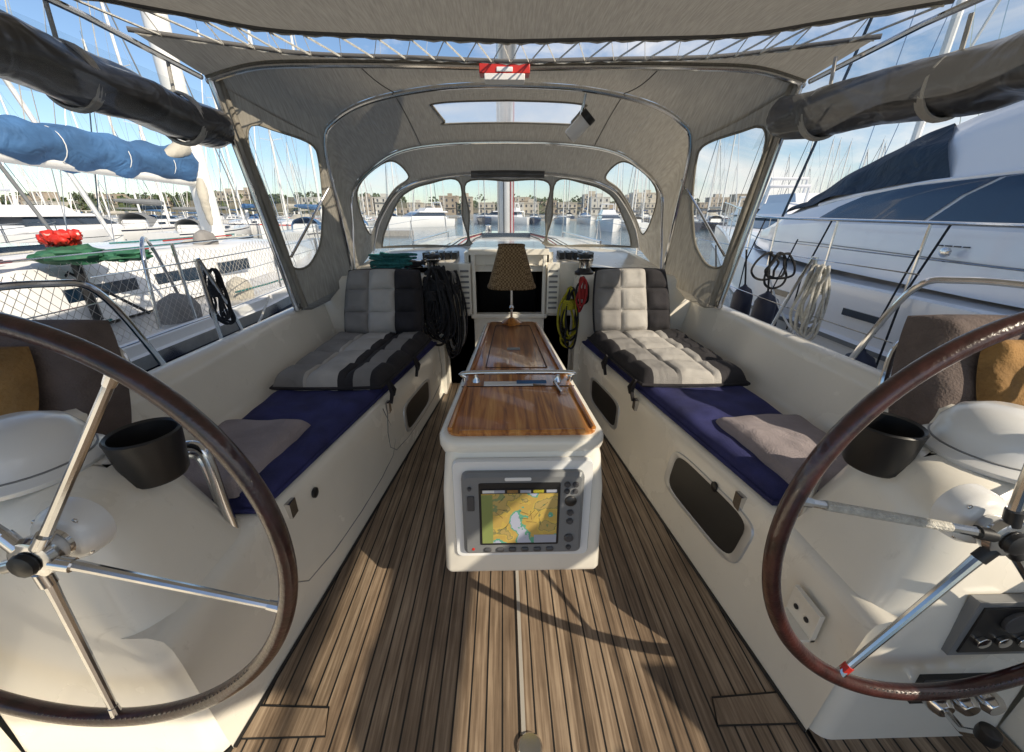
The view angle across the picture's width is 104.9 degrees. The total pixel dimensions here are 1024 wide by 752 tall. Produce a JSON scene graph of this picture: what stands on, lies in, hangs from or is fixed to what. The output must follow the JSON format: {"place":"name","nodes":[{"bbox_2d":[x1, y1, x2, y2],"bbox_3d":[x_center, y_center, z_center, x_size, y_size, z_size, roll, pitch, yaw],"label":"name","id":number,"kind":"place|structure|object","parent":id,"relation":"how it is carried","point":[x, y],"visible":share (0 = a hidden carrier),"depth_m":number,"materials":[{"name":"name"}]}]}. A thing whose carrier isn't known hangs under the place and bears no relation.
{"place":"outdoors","nodes":[
{"label":"outdoors","id":0,"kind":"place"},
{"bbox_2d":[71,197,730,216],"bbox_3d":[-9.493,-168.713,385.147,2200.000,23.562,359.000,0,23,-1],"label":"hills","id":1,"kind":"structure","parent":0,"point":[399,205],"depth_m":250.58,"materials":[{"name":"plant"}]},
{"bbox_2d":[6,196,44,202],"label":"stone building","id":2,"kind":"structure","parent":1,"relation":"on","point":[21,198],"depth_m":249.10,"materials":[{"name":"stone"}]},
{"bbox_2d":[28,191,60,200],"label":"stone building","id":3,"kind":"structure","parent":1,"relation":"on","point":[46,195],"depth_m":267.15,"materials":[{"name":"stone"}]},
{"bbox_2d":[22,201,68,206],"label":"stone building","id":4,"kind":"structure","parent":1,"relation":"on","point":[47,203],"depth_m":230.34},
{"bbox_2d":[93,194,127,203],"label":"stone building","id":5,"kind":"structure","parent":1,"relation":"on","point":[113,196],"depth_m":261.60,"materials":[{"name":"stone"}]},
{"bbox_2d":[215,188,244,201],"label":"stone building","id":6,"kind":"structure","parent":1,"relation":"on","point":[219,194],"depth_m":268.90,"materials":[{"name":"stone"}]},
{"bbox_2d":[234,187,251,199],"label":"stone building","id":7,"kind":"structure","parent":1,"relation":"on","point":[244,190],"depth_m":290.69,"materials":[{"name":"stone"}]},
{"bbox_2d":[300,197,320,203],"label":"stone building","id":8,"kind":"structure","parent":1,"relation":"on","point":[308,199],"depth_m":249.23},
{"bbox_2d":[0,190,699,213],"bbox_3d":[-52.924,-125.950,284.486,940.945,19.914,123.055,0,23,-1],"label":"hillside trees","id":9,"kind":"object","parent":1,"relation":"on","point":[80,199],"visible":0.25,"depth_m":263.23,"materials":[{"name":"green plant"}]},
{"bbox_2d":[361,193,375,214],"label":"stone building","id":10,"kind":"structure","parent":1,"relation":"on","point":[366,202],"depth_m":232.86,"materials":[{"name":"stone"}]},
{"bbox_2d":[374,194,396,213],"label":"stone building","id":11,"kind":"structure","parent":1,"relation":"on","point":[379,202],"depth_m":234.04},
{"bbox_2d":[398,208,411,214],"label":"stone building","id":12,"kind":"structure","parent":1,"relation":"on","point":[405,210],"depth_m":231.09,"materials":[{"name":"stone"}]},
{"bbox_2d":[406,202,423,210],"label":"stone building","id":13,"kind":"structure","parent":1,"relation":"on","point":[418,204],"depth_m":232.75,"materials":[{"name":"stone"}]},
{"bbox_2d":[439,196,458,205],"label":"stone building","id":14,"kind":"structure","parent":1,"relation":"on","point":[441,200],"depth_m":270.87,"materials":[{"name":"stone"}]},
{"bbox_2d":[444,193,457,214],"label":"stone building","id":15,"kind":"structure","parent":1,"relation":"on","point":[450,203],"depth_m":230.36,"materials":[{"name":"stone"}]},
{"bbox_2d":[460,193,473,214],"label":"stone building","id":16,"kind":"structure","parent":1,"relation":"on","point":[470,200],"depth_m":228.22,"materials":[{"name":"stone"}]},
{"bbox_2d":[478,202,494,213],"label":"stone building","id":17,"kind":"structure","parent":1,"relation":"on","point":[487,207],"depth_m":232.52,"materials":[{"name":"stone"}]},
{"bbox_2d":[514,202,523,214],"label":"stone building","id":18,"kind":"structure","parent":1,"relation":"on","point":[521,205],"depth_m":229.11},
{"bbox_2d":[524,199,539,214],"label":"stone building","id":19,"kind":"structure","parent":1,"relation":"on","point":[528,208],"depth_m":232.00,"materials":[{"name":"stone"}]},
{"bbox_2d":[556,202,577,214],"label":"stone building","id":20,"kind":"structure","parent":1,"relation":"on","point":[572,209],"depth_m":232.72,"materials":[{"name":"stone"}]},
{"bbox_2d":[582,191,595,203],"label":"stone building","id":21,"kind":"structure","parent":1,"relation":"on","point":[585,197],"depth_m":268.90,"materials":[{"name":"stone"}]},
{"bbox_2d":[589,193,610,214],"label":"stone building","id":22,"kind":"structure","parent":1,"relation":"on","point":[593,201],"depth_m":232.15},
{"bbox_2d":[630,194,647,213],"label":"stone building","id":23,"kind":"structure","parent":1,"relation":"on","point":[639,196],"depth_m":234.37,"materials":[{"name":"stone"}]},
{"bbox_2d":[643,199,655,214],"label":"stone building","id":24,"kind":"structure","parent":1,"relation":"on","point":[649,205],"depth_m":231.98,"materials":[{"name":"stone"}]},
{"bbox_2d":[694,202,717,214],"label":"stone building","id":25,"kind":"structure","parent":1,"relation":"on","point":[699,204],"depth_m":232.46,"materials":[{"name":"stone"}]},
{"bbox_2d":[705,194,729,214],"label":"stone building","id":26,"kind":"structure","parent":1,"relation":"on","point":[726,199],"depth_m":238.12,"materials":[{"name":"stone"}]},
{"bbox_2d":[724,202,743,214],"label":"stone building","id":27,"kind":"structure","parent":1,"relation":"on","point":[732,207],"depth_m":234.09,"materials":[{"name":"stone"}]},
{"bbox_2d":[729,194,746,201],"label":"stone building","id":28,"kind":"structure","parent":1,"relation":"on","point":[738,197],"depth_m":265.68,"materials":[{"name":"stone"}]},
{"bbox_2d":[254,217,714,263],"bbox_3d":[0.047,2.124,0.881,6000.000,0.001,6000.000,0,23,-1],"label":"water","id":29,"kind":"structure","parent":0,"point":[613,238],"depth_m":47.51,"materials":[{"name":"blue liquid"}]},
{"bbox_2d":[0,162,56,242],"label":"sailboat","id":30,"kind":"object","parent":29,"relation":"on","point":[23,195],"visible":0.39,"depth_m":10.97,"materials":[{"name":"white paint"}]},
{"bbox_2d":[2,79,126,242],"bbox_3d":[-8.854,-6.525,2.148,3.260,15.184,10.300,0,23,-1],"label":"sailboat","id":31,"kind":"object","parent":29,"relation":"on","point":[16,95],"visible":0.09,"depth_m":8.10,"materials":[{"name":"white paint"}]},
{"bbox_2d":[0,189,137,242],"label":"motorboat","id":32,"kind":"object","parent":29,"relation":"on","point":[87,224],"visible":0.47,"depth_m":24.92,"materials":[{"name":"white plastic"}]},
{"bbox_2d":[0,0,320,371],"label":"neighbouring sailboat","id":33,"kind":"object","parent":29,"relation":"on","point":[152,302],"visible":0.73,"depth_m":3.56,"materials":[{"name":"white paint"}]},
{"bbox_2d":[26,229,153,319],"bbox_3d":[-3.071,-0.761,2.951,0.414,0.647,0.660,19,29,39],"label":"tarpaulin","id":34,"kind":"object","parent":33,"relation":"on","point":[58,242],"visible":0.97,"depth_m":2.79,"materials":[{"name":"fabric"}]},
{"bbox_2d":[76,210,717,235],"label":"pontoon","id":35,"kind":"object","parent":29,"relation":"on","point":[397,232],"visible":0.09,"depth_m":42.95,"materials":[{"name":"concrete"}]},
{"bbox_2d":[389,202,454,227],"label":"motorboat","id":36,"kind":"object","parent":29,"relation":"on","point":[426,214],"visible":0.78,"depth_m":68.33,"materials":[{"name":"white plastic"}]},
{"bbox_2d":[0,2,906,240],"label":"moored sailboat fleet","id":37,"kind":"object","parent":29,"relation":"on","point":[156,226],"visible":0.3,"depth_m":42.49,"materials":[{"name":"white paint"}]},
{"bbox_2d":[473,203,529,223],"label":"motorboat","id":38,"kind":"object","parent":29,"relation":"on","point":[519,218],"visible":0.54,"depth_m":89.58,"materials":[{"name":"white plastic"}]},
{"bbox_2d":[380,43,627,249],"bbox_3d":[-0.121,-9.719,3.996,3.508,16.400,10.432,0,23,-1],"label":"sailboat mast","id":39,"kind":"object","parent":29,"relation":"on","point":[505,113],"visible":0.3,"depth_m":5.62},
{"bbox_2d":[0,255,1023,751],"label":"cockpit moulding","id":40,"kind":"object","parent":29,"relation":"on","point":[210,643],"visible":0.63,"depth_m":1.64,"materials":[{"name":"plastic"}]},
{"bbox_2d":[0,279,165,365],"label":"pushpit rail","id":41,"kind":"object","parent":40,"relation":"on","point":[121,314],"visible":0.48,"depth_m":1.55,"materials":[{"name":"silver metal"}]},
{"bbox_2d":[0,319,131,434],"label":"helm seat back","id":42,"kind":"object","parent":41,"relation":"attached to","point":[65,383],"visible":0.36,"depth_m":1.25,"materials":[{"name":"fabric"}]},
{"bbox_2d":[0,346,38,415],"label":"cushion","id":43,"kind":"object","parent":42,"relation":"on","point":[19,389],"visible":0.82,"depth_m":1.16,"materials":[{"name":"yellow fabric"}]},
{"bbox_2d":[90,213,481,348],"bbox_3d":[-1.539,-2.121,6.240,0.618,0.850,9.916,2,23,5],"label":"lifeline rail","id":44,"kind":"object","parent":40,"relation":"on","point":[198,262],"visible":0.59,"depth_m":2.23,"materials":[{"name":"silver metal"}]},
{"bbox_2d":[202,268,235,324],"bbox_3d":[-1.741,-0.460,2.322,0.125,0.341,0.088,0,23,-1],"label":"mooring rope coil","id":45,"kind":"object","parent":44,"relation":"hanging from","point":[214,293],"visible":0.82,"depth_m":2.32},
{"bbox_2d":[211,340,436,513],"bbox_3d":[-0.884,0.075,2.066,0.708,0.070,1.775,0,23,-1],"label":"navy seat cushion","id":46,"kind":"object","parent":40,"relation":"on","point":[330,417],"visible":0.31,"depth_m":1.75,"materials":[{"name":"fabric"}]},
{"bbox_2d":[183,419,310,498],"bbox_3d":[-1.035,0.277,1.459,0.374,0.062,0.470,0,23,-1],"label":"mauve pad","id":47,"kind":"object","parent":46,"relation":"on","point":[261,444],"visible":0.41,"depth_m":1.48,"materials":[{"name":"fabric"}]},
{"bbox_2d":[269,331,431,403],"bbox_3d":[-0.899,-0.085,2.400,0.690,0.198,0.876,0,23,-1],"label":"quilted seat cushion","id":48,"kind":"object","parent":46,"relation":"on","point":[342,361],"visible":0.98,"depth_m":2.19,"materials":[{"name":"fabric"}]},
{"bbox_2d":[344,268,423,333],"bbox_3d":[-0.890,-0.505,2.720,0.549,0.437,0.269,0,23,-1],"label":"quilted back cushion","id":49,"kind":"object","parent":48,"relation":"on","point":[384,300],"visible":0.92,"depth_m":2.66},
{"bbox_2d":[284,352,441,581],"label":"locker fittings","id":50,"kind":"object","parent":40,"relation":"attached to","point":[416,404],"visible":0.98,"depth_m":2.40,"materials":[{"name":"plastic"}]},
{"bbox_2d":[368,252,425,268],"bbox_3d":[-0.853,-0.863,2.943,0.417,0.125,0.213,-7,23,-15],"label":"rope heap","id":51,"kind":"object","parent":40,"relation":"on","point":[392,260],"visible":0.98,"depth_m":2.89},
{"bbox_2d":[424,251,440,275],"bbox_3d":[-0.581,-0.827,2.891,0.140,0.166,0.139,0,23,-1],"label":"winch","id":52,"kind":"object","parent":40,"relation":"on","point":[432,259],"visible":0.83,"depth_m":2.85,"materials":[{"name":"black metal"}]},
{"bbox_2d":[422,277,445,332],"bbox_3d":[-0.568,-0.501,2.815,0.184,0.405,0.102,0,23,-1],"label":"halyard coil","id":53,"kind":"object","parent":40,"relation":"hanging from","point":[430,295],"visible":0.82,"depth_m":2.82,"materials":[{"name":"black fabric"}]},
{"bbox_2d":[422,265,455,345],"bbox_3d":[-0.532,-0.499,2.854,0.254,0.580,0.131,0,23,-1],"label":"halyard coil","id":54,"kind":"object","parent":40,"relation":"hanging from","point":[442,283],"visible":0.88,"depth_m":2.81,"materials":[{"name":"black fabric"}]},
{"bbox_2d":[442,270,467,358],"bbox_3d":[-0.432,-0.452,2.942,0.196,0.653,0.123,0,23,-1],"label":"halyard coil","id":55,"kind":"object","parent":40,"relation":"hanging from","point":[461,325],"visible":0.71,"depth_m":2.95,"materials":[{"name":"black fabric"}]},
{"bbox_2d":[458,255,559,313],"bbox_3d":[-0.034,-0.563,3.632,0.760,1.160,1.098,0,23,-1],"label":"companionway","id":56,"kind":"object","parent":40,"relation":"attached to","point":[488,300],"visible":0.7,"depth_m":3.98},
{"bbox_2d":[44,0,984,310],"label":"canopy frame","id":57,"kind":"object","parent":40,"relation":"attached to","point":[212,80],"visible":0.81,"depth_m":2.27,"materials":[{"name":"metal"}]},
{"bbox_2d":[0,0,234,148],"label":"rolled side curtain","id":58,"kind":"object","parent":57,"relation":"hanging from","point":[63,73],"visible":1,"depth_m":1.48,"materials":[{"name":"fabric"}]},
{"bbox_2d":[126,26,882,309],"bbox_3d":[-0.023,-1.220,2.819,3.210,1.356,1.958,0,23,-1],"label":"sprayhood","id":59,"kind":"object","parent":57,"relation":"attached to","point":[309,105],"visible":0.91,"depth_m":2.42,"materials":[{"name":"grey fabric"}]},
{"bbox_2d":[479,63,529,84],"bbox_3d":[-0.037,-1.523,1.966,0.250,0.099,0.095,0,23,-1],"label":"cockpit light","id":60,"kind":"object","parent":57,"relation":"attached to","point":[503,74],"visible":0.88,"depth_m":1.93,"materials":[{"name":"red plastic"}]},
{"bbox_2d":[98,0,954,43],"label":"bimini top","id":61,"kind":"object","parent":57,"relation":"attached to","point":[520,21],"visible":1,"depth_m":1.55,"materials":[{"name":"grey fabric"}]},
{"bbox_2d":[73,0,944,64],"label":"canopy lacing","id":62,"kind":"object","parent":61,"relation":"attached to","point":[771,35],"visible":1,"depth_m":1.72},
{"bbox_2d":[565,93,594,141],"bbox_3d":[0.415,-1.562,2.389,0.180,0.248,0.091,8,24,19],"label":"cockpit camera","id":63,"kind":"object","parent":57,"relation":"attached to","point":[580,124],"visible":1,"depth_m":2.37,"materials":[{"name":"white paint"}]},
{"bbox_2d":[766,12,1023,141],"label":"rolled side curtain","id":64,"kind":"object","parent":57,"relation":"hanging from","point":[962,81],"visible":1,"depth_m":1.51,"materials":[{"name":"fabric"}]},
{"bbox_2d":[258,279,795,334],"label":"mooring lines","id":65,"kind":"object","parent":40,"relation":"on","point":[771,285],"visible":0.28,"depth_m":3.64,"materials":[{"name":"white fabric"}]},
{"bbox_2d":[557,286,578,348],"bbox_3d":[0.422,-0.426,2.972,0.170,0.483,0.129,0,23,-1],"label":"halyard coil","id":66,"kind":"object","parent":40,"relation":"hanging from","point":[567,302],"visible":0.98,"depth_m":2.95,"materials":[{"name":"yellow fabric"}]},
{"bbox_2d":[575,276,588,312],"bbox_3d":[0.507,-0.581,2.826,0.104,0.264,0.085,0,23,-1],"label":"halyard coil","id":67,"kind":"object","parent":40,"relation":"hanging from","point":[582,293],"visible":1,"depth_m":2.81,"materials":[{"name":"red fabric"}]},
{"bbox_2d":[575,251,593,274],"bbox_3d":[0.539,-0.837,2.914,0.140,0.166,0.139,0,23,-1],"label":"winch","id":68,"kind":"object","parent":40,"relation":"on","point":[585,258],"visible":1,"depth_m":2.88,"materials":[{"name":"black metal"}]},
{"bbox_2d":[224,383,1020,751],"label":"teak cockpit floor","id":69,"kind":"structure","parent":40,"relation":"on","point":[408,641],"depth_m":1.29,"materials":[{"name":"brown wood"}]},
{"bbox_2d":[0,410,240,751],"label":"helm pedestal","id":70,"kind":"object","parent":69,"relation":"on","point":[181,528],"visible":0.7,"depth_m":0.92,"materials":[{"name":"white paint"}]},
{"bbox_2d":[99,417,189,488],"bbox_3d":[-0.917,0.197,1.001,0.156,0.130,0.156,0,23,-1],"label":"cup holder","id":71,"kind":"object","parent":70,"relation":"attached to","point":[148,453],"visible":0.95,"depth_m":0.97,"materials":[{"name":"black plastic"}]},
{"bbox_2d":[0,312,297,726],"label":"steering wheel","id":72,"kind":"object","parent":70,"relation":"attached to","point":[41,557],"visible":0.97,"depth_m":0.70,"materials":[{"name":"brown leather"},{"name":"stainless steel"},{"name":"black plastic"}]},
{"bbox_2d":[186,440,238,527],"bbox_3d":[-0.901,0.378,1.179,0.122,0.424,0.084,-7,24,-17],"label":"grab handle","id":73,"kind":"object","parent":70,"relation":"attached to","point":[202,455],"visible":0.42,"depth_m":1.14,"materials":[{"name":"silver metal"}]},
{"bbox_2d":[440,323,603,571],"bbox_3d":[0.017,0.285,1.851,0.490,0.757,1.364,0,23,-1],"label":"cockpit table","id":74,"kind":"object","parent":69,"relation":"on","point":[457,447],"visible":0.36,"depth_m":1.16,"materials":[{"name":"plastic"}]},
{"bbox_2d":[447,322,595,435],"bbox_3d":[0.015,-0.077,1.709,0.440,0.021,1.260,0,23,-1],"label":"varnished table top","id":75,"kind":"object","parent":74,"relation":"on","point":[547,408],"visible":0.89,"depth_m":1.36,"materials":[{"name":"brown wood"}]},
{"bbox_2d":[487,243,535,325],"bbox_3d":[-0.003,-0.498,2.165,0.266,0.430,0.266,0,23,-1],"label":"table lamp","id":76,"kind":"object","parent":75,"relation":"on","point":[511,270],"visible":1,"depth_m":2.04,"materials":[{"name":"brown wicker"}]},
{"bbox_2d":[484,380,546,385],"bbox_3d":[0.012,0.026,1.448,0.230,0.008,0.035,0,23,-1],"label":"pilot book","id":77,"kind":"object","parent":75,"relation":"on","point":[512,383],"visible":1,"depth_m":1.44,"materials":[{"name":"white paint"}]},
{"bbox_2d":[459,370,575,393],"bbox_3d":[0.022,0.018,1.424,0.440,0.046,0.137,0,23,-1],"label":"table grab rail","id":78,"kind":"object","parent":75,"relation":"on","point":[570,374],"visible":1,"depth_m":1.46,"materials":[{"name":"silver metal"}]},
{"bbox_2d":[452,457,593,555],"bbox_3d":[0.032,0.400,1.159,0.405,0.335,0.064,0,23,-1],"label":"chart plotter","id":79,"kind":"object","parent":74,"relation":"attached to","point":[522,506],"visible":1,"depth_m":1.13,"materials":[{"name":"white paint"}]},
{"bbox_2d":[784,401,1023,748],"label":"helm pedestal","id":80,"kind":"object","parent":69,"relation":"on","point":[964,466],"visible":0.77,"depth_m":0.96,"materials":[{"name":"white paint"}]},
{"bbox_2d":[798,476,822,516],"bbox_3d":[0.952,0.361,1.218,0.122,0.424,0.084,6,23,15],"label":"grab handle","id":81,"kind":"object","parent":80,"relation":"attached to","point":[811,495],"visible":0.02,"depth_m":1.22,"materials":[{"name":"silver metal"}]},
{"bbox_2d":[842,412,929,478],"bbox_3d":[0.972,0.180,1.041,0.156,0.130,0.156,0,23,-1],"label":"cup holder","id":82,"kind":"object","parent":80,"relation":"attached to","point":[886,445],"visible":0.78,"depth_m":1.00,"materials":[{"name":"black plastic"}]},
{"bbox_2d":[762,311,1023,700],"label":"steering wheel","id":83,"kind":"object","parent":80,"relation":"attached to","point":[994,536],"visible":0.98,"depth_m":0.74,"materials":[{"name":"brown leather"}]},
{"bbox_2d":[589,377,753,562],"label":"locker fittings","id":84,"kind":"object","parent":40,"relation":"attached to","point":[716,515],"visible":1,"depth_m":1.59,"materials":[{"name":"plastic"}]},
{"bbox_2d":[582,339,818,505],"bbox_3d":[0.892,0.060,2.103,0.708,0.070,1.775,0,23,-1],"label":"navy seat cushion","id":85,"kind":"object","parent":40,"relation":"on","point":[695,413],"visible":0.27,"depth_m":1.78,"materials":[{"name":"fabric"}]},
{"bbox_2d":[587,329,750,400],"bbox_3d":[0.891,-0.099,2.438,0.690,0.194,0.876,0,23,-1],"label":"quilted seat cushion","id":86,"kind":"object","parent":85,"relation":"on","point":[664,358],"visible":0.98,"depth_m":2.22,"materials":[{"name":"fabric"}]},
{"bbox_2d":[592,268,669,331],"bbox_3d":[0.839,-0.519,2.756,0.549,0.435,0.270,0,23,-1],"label":"quilted back cushion","id":87,"kind":"object","parent":86,"relation":"on","point":[625,299],"visible":0.91,"depth_m":2.70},
{"bbox_2d":[716,414,846,489],"bbox_3d":[1.071,0.261,1.504,0.374,0.057,0.470,0,23,-1],"label":"mauve pad","id":88,"kind":"object","parent":85,"relation":"on","point":[782,446],"visible":0.66,"depth_m":1.50,"materials":[{"name":"fabric"}]},
{"bbox_2d":[527,213,919,343],"bbox_3d":[1.333,-2.146,6.301,0.618,0.850,9.916,-3,23,-7],"label":"lifeline rail","id":89,"kind":"object","parent":40,"relation":"on","point":[814,260],"visible":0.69,"depth_m":2.33,"materials":[{"name":"silver metal"}]},
{"bbox_2d":[730,249,752,314],"bbox_3d":[1.778,-0.648,3.023,0.143,0.619,0.143,0,23,-1],"label":"boat fender","id":90,"kind":"object","parent":89,"relation":"hanging from","point":[741,301],"visible":0.6,"depth_m":3.00,"materials":[{"name":"black rubber"}]},
{"bbox_2d":[750,254,776,323],"bbox_3d":[1.785,-0.541,2.765,0.143,0.619,0.143,0,23,-1],"label":"boat fender","id":91,"kind":"object","parent":89,"relation":"hanging from","point":[763,310],"visible":0.5,"depth_m":2.74,"materials":[{"name":"black rubber"}]},
{"bbox_2d":[750,251,795,289],"bbox_3d":[1.581,-0.641,2.394,0.235,0.222,0.107,0,23,-1],"label":"mooring rope coil","id":92,"kind":"object","parent":89,"relation":"hanging from","point":[768,267],"visible":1,"depth_m":2.38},
{"bbox_2d":[789,264,830,340],"bbox_3d":[1.704,-0.412,2.257,0.174,0.442,0.128,0,23,-1],"label":"mooring rope coil","id":93,"kind":"object","parent":89,"relation":"hanging from","point":[817,286],"visible":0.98,"depth_m":2.22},
{"bbox_2d":[849,276,1023,385],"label":"pushpit rail","id":94,"kind":"object","parent":40,"relation":"on","point":[883,319],"visible":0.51,"depth_m":1.55,"materials":[{"name":"silver metal"}]},
{"bbox_2d":[888,314,1023,424],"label":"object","id":95,"kind":"object","parent":94,"relation":"attached to","point":[926,400],"visible":0.34,"depth_m":1.31,"materials":[{"name":"fabric"}]},
{"bbox_2d":[976,340,1023,405],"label":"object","id":96,"kind":"object","parent":95,"relation":"on","point":[1000,372],"visible":0.81,"depth_m":1.21,"materials":[{"name":"orange fabric"}]},
{"bbox_2d":[595,204,620,231],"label":"motorboat","id":97,"kind":"object","parent":29,"relation":"on","point":[610,217],"visible":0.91,"depth_m":54.22,"materials":[{"name":"white plastic"}]},
{"bbox_2d":[725,196,762,226],"bbox_3d":[21.232,-13.676,34.289,3.826,3.809,11.842,7,24,17],"label":"motorboat","id":98,"kind":"object","parent":29,"relation":"on","point":[734,218],"visible":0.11,"depth_m":36.71,"materials":[{"name":"white plastic"}]},
{"bbox_2d":[734,177,819,226],"bbox_3d":[17.503,-9.217,22.622,4.553,4.534,14.094,3,23,6],"label":"motorboat","id":99,"kind":"object","parent":29,"relation":"on","point":[784,198],"visible":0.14,"depth_m":24.72,"materials":[{"name":"white plastic"}]},
{"bbox_2d":[753,184,811,228],"bbox_3d":[13.251,-6.668,17.510,3.711,3.696,11.488,5,23,12],"label":"motorboat","id":100,"kind":"object","parent":29,"relation":"on","point":[772,209],"visible":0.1,"depth_m":19.58,"materials":[{"name":"white plastic"}]},
{"bbox_2d":[709,100,1023,373],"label":"motor yacht","id":101,"kind":"object","parent":29,"relation":"on","point":[948,200],"visible":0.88,"depth_m":3.52,"materials":[{"name":"white plastic"}]},
{"bbox_2d":[770,239,798,326],"bbox_3d":[2.781,-0.843,4.266,0.257,1.212,0.257,20,30,40],"label":"boat fender","id":102,"kind":"object","parent":101,"relation":"attached to","point":[776,310],"visible":0.06,"depth_m":4.19,"materials":[{"name":"black"}]},
{"bbox_2d":[845,250,919,368],"bbox_3d":[2.780,-0.253,3.103,0.257,1.411,0.257,20,30,40],"label":"boat fender","id":103,"kind":"object","parent":101,"relation":"attached to","point":[864,356],"visible":0.27,"depth_m":3.06,"materials":[{"name":"black rubber"}]},
{"bbox_2d":[769,0,1009,225],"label":"sailboat","id":104,"kind":"object","parent":29,"relation":"on","point":[952,29],"visible":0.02,"depth_m":10.42,"materials":[{"name":"white paint"}]},
{"bbox_2d":[925,0,1000,123],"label":"sailboat","id":105,"kind":"object","parent":29,"relation":"on","point":[985,22],"depth_m":12.77,"materials":[{"name":"white paint"}]},
{"bbox_2d":[357,231,659,271],"bbox_3d":[-0.131,-1.835,7.736,3.698,2.070,9.900,0,23,-1],"label":"sailboat foredeck","id":106,"kind":"object","parent":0,"point":[483,248],"visible":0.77,"depth_m":3.46,"materials":[{"name":"plastic"}]},
{"bbox_2d":[0,0,1023,202],"label":"sky","id":107,"kind":"structure","parent":0,"point":[918,45],"materials":[{"name":"blue"}]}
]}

